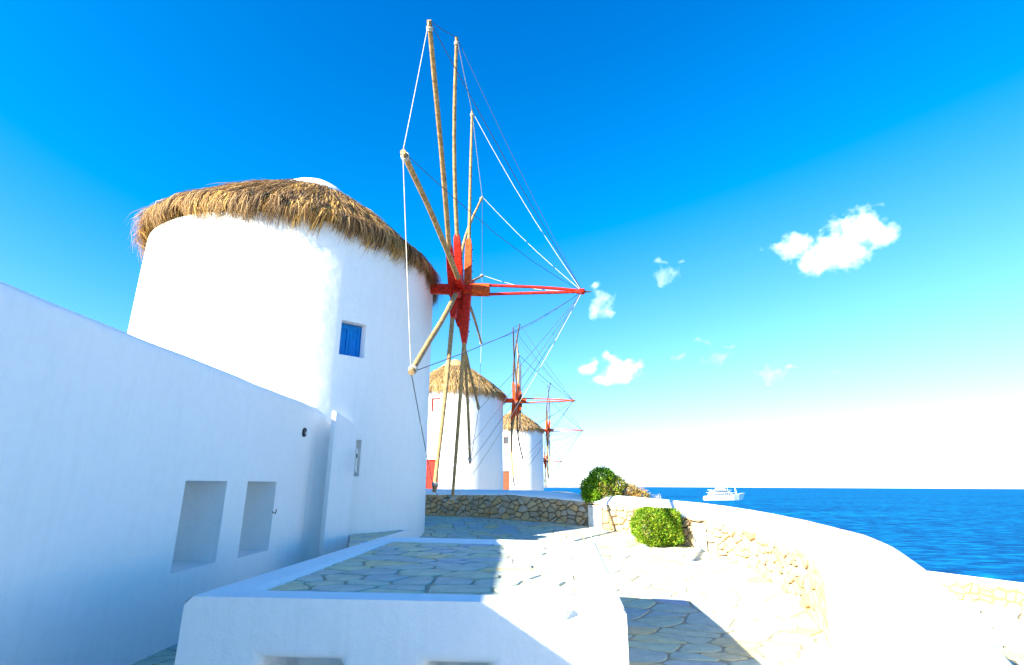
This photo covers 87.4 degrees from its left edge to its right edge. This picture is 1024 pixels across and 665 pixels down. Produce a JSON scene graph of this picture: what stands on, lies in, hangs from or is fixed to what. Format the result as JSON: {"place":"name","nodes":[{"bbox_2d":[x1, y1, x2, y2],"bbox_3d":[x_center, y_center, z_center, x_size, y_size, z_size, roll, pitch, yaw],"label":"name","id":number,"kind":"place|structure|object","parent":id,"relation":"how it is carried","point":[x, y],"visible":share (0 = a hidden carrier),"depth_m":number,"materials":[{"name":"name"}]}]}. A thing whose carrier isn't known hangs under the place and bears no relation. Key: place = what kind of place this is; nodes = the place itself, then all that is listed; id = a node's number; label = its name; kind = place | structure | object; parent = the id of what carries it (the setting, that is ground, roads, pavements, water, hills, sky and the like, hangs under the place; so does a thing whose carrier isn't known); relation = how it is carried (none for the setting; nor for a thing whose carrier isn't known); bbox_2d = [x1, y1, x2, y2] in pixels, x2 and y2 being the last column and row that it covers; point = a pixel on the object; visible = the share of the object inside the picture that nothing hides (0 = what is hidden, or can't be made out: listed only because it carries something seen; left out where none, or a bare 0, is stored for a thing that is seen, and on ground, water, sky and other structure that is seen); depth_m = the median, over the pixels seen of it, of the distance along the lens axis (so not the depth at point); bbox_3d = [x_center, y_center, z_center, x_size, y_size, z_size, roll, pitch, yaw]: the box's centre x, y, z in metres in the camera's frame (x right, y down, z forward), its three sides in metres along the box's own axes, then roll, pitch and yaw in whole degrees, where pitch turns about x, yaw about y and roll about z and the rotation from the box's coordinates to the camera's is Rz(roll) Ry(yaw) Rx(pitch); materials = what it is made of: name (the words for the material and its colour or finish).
{"place":"outdoors","nodes":[
{"label":"outdoors","id":0,"kind":"place"},
{"bbox_2d":[174,537,628,664],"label":"raised terrace","id":1,"kind":"structure","parent":0,"point":[410,601],"depth_m":3.17,"materials":[{"name":"paint"}]},
{"bbox_2d":[131,515,834,664],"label":"path","id":2,"kind":"structure","parent":0,"point":[684,605],"depth_m":7.19,"materials":[{"name":"stone"}]},
{"bbox_2d":[348,529,410,547],"bbox_3d":[-2.742,4.017,9.535,1.358,0.807,3.839,0,-16,0],"label":"stone landing","id":3,"kind":"object","parent":2,"relation":"on","point":[355,539],"visible":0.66,"depth_m":9.54,"materials":[{"name":"paint"}]},
{"bbox_2d":[629,505,684,546],"bbox_3d":[2.941,3.954,10.939,1.109,0.818,1.008,0,-16,0],"label":"shrub","id":4,"kind":"object","parent":2,"relation":"on","point":[671,527],"visible":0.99,"depth_m":10.64,"materials":[{"name":"green plant"}]},
{"bbox_2d":[425,489,1011,664],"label":"boundary wall","id":5,"kind":"structure","parent":2,"relation":"on","point":[861,599],"depth_m":5.85,"materials":[{"name":"paint"}]},
{"bbox_2d":[590,507,600,526],"bbox_3d":[2.010,4.445,12.900,0.315,0.450,0.041,-14,-21,40],"label":"hatch door","id":6,"kind":"structure","parent":5,"relation":"in","point":[595,520],"depth_m":12.90,"materials":[{"name":"white metal"}]},
{"bbox_2d":[579,465,650,504],"bbox_3d":[2.586,3.882,13.471,1.821,1.063,0.970,0,-16,0],"label":"shrub","id":7,"kind":"object","parent":5,"relation":"on","point":[598,484],"visible":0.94,"depth_m":13.36,"materials":[{"name":"green plant"}]},
{"bbox_2d":[695,525,704,550],"bbox_3d":[3.676,4.013,10.470,0.041,0.450,0.255,6,-17,-21],"label":"hatch door","id":8,"kind":"structure","parent":5,"relation":"in","point":[698,529],"depth_m":10.48,"materials":[{"name":"white metal"}]},
{"bbox_2d":[0,0,1023,488],"label":"sky","id":9,"kind":"structure","parent":0,"point":[794,229],"materials":[{"name":"blue"}]},
{"bbox_2d":[544,486,579,487],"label":"coast","id":10,"kind":"structure","parent":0,"point":[560,487],"depth_m":4954.36},
{"bbox_2d":[544,487,1023,582],"bbox_3d":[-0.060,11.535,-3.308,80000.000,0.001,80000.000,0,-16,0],"label":"sea","id":11,"kind":"structure","parent":0,"point":[974,532],"depth_m":241.52,"materials":[{"name":"liquid"}]},
{"bbox_2d":[703,483,744,499],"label":"yacht","id":12,"kind":"object","parent":11,"relation":"on","point":[719,493],"visible":0.97,"depth_m":513.74,"materials":[{"name":"white paint"}]},
{"bbox_2d":[957,600,1023,664],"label":"ledge","id":13,"kind":"object","parent":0,"point":[1002,628],"visible":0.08,"depth_m":9.46,"materials":[{"name":"stone"}]},
{"bbox_2d":[928,571,1023,609],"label":"parapet","id":14,"kind":"structure","parent":13,"relation":"on","point":[995,592],"depth_m":11.27,"materials":[{"name":"paint"}]},
{"label":"ground","id":15,"kind":"structure","parent":0,"visible":0},
{"bbox_2d":[0,281,357,664],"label":"plaster wall","id":16,"kind":"structure","parent":15,"relation":"on","point":[148,489],"depth_m":4.91,"materials":[{"name":"white paint"}]},
{"bbox_2d":[127,20,591,537],"bbox_3d":[-3.365,-0.135,13.773,10.012,11.820,10.454,-9,-19,30],"label":"windmill","id":17,"kind":"object","parent":15,"relation":"on","point":[320,295],"visible":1,"depth_m":10.39,"materials":[{"name":"paint"}]},
{"bbox_2d":[339,324,361,357],"bbox_3d":[-3.240,0.181,10.612,0.530,0.670,0.050,14,-21,-40],"label":"window","id":18,"kind":"structure","parent":17,"relation":"in","point":[350,338],"depth_m":10.63,"materials":[{"name":"blue paint"}]},
{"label":"hill","id":19,"kind":"structure","parent":0,"visible":0},
{"bbox_2d":[426,324,576,489],"bbox_3d":[-1.816,5.508,35.822,10.216,12.044,10.404,-12,-20,36],"label":"windmill","id":20,"kind":"object","parent":19,"relation":"on","point":[487,474],"visible":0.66,"depth_m":32.68,"materials":[{"name":"paint"}]},
{"bbox_2d":[431,398,440,411],"bbox_3d":[-4.611,4.421,32.638,0.580,0.850,0.050,-4,-16,13],"label":"window frame","id":21,"kind":"structure","parent":20,"relation":"in","point":[435,407],"depth_m":32.64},
{"bbox_2d":[503,384,583,490],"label":"windmill","id":22,"kind":"object","parent":19,"relation":"on","point":[532,477],"visible":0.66,"depth_m":59.80,"materials":[{"name":"paint"}]},
{"bbox_2d":[504,437,508,443],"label":"window frame","id":23,"kind":"structure","parent":22,"relation":"in","point":[506,439],"depth_m":59.86,"materials":[{"name":"white wood"}]},
{"bbox_2d":[543,435,562,487],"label":"windmill","id":24,"kind":"object","parent":19,"relation":"on","point":[545,462],"visible":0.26,"depth_m":102.07,"materials":[{"name":"paint"}]}
]}

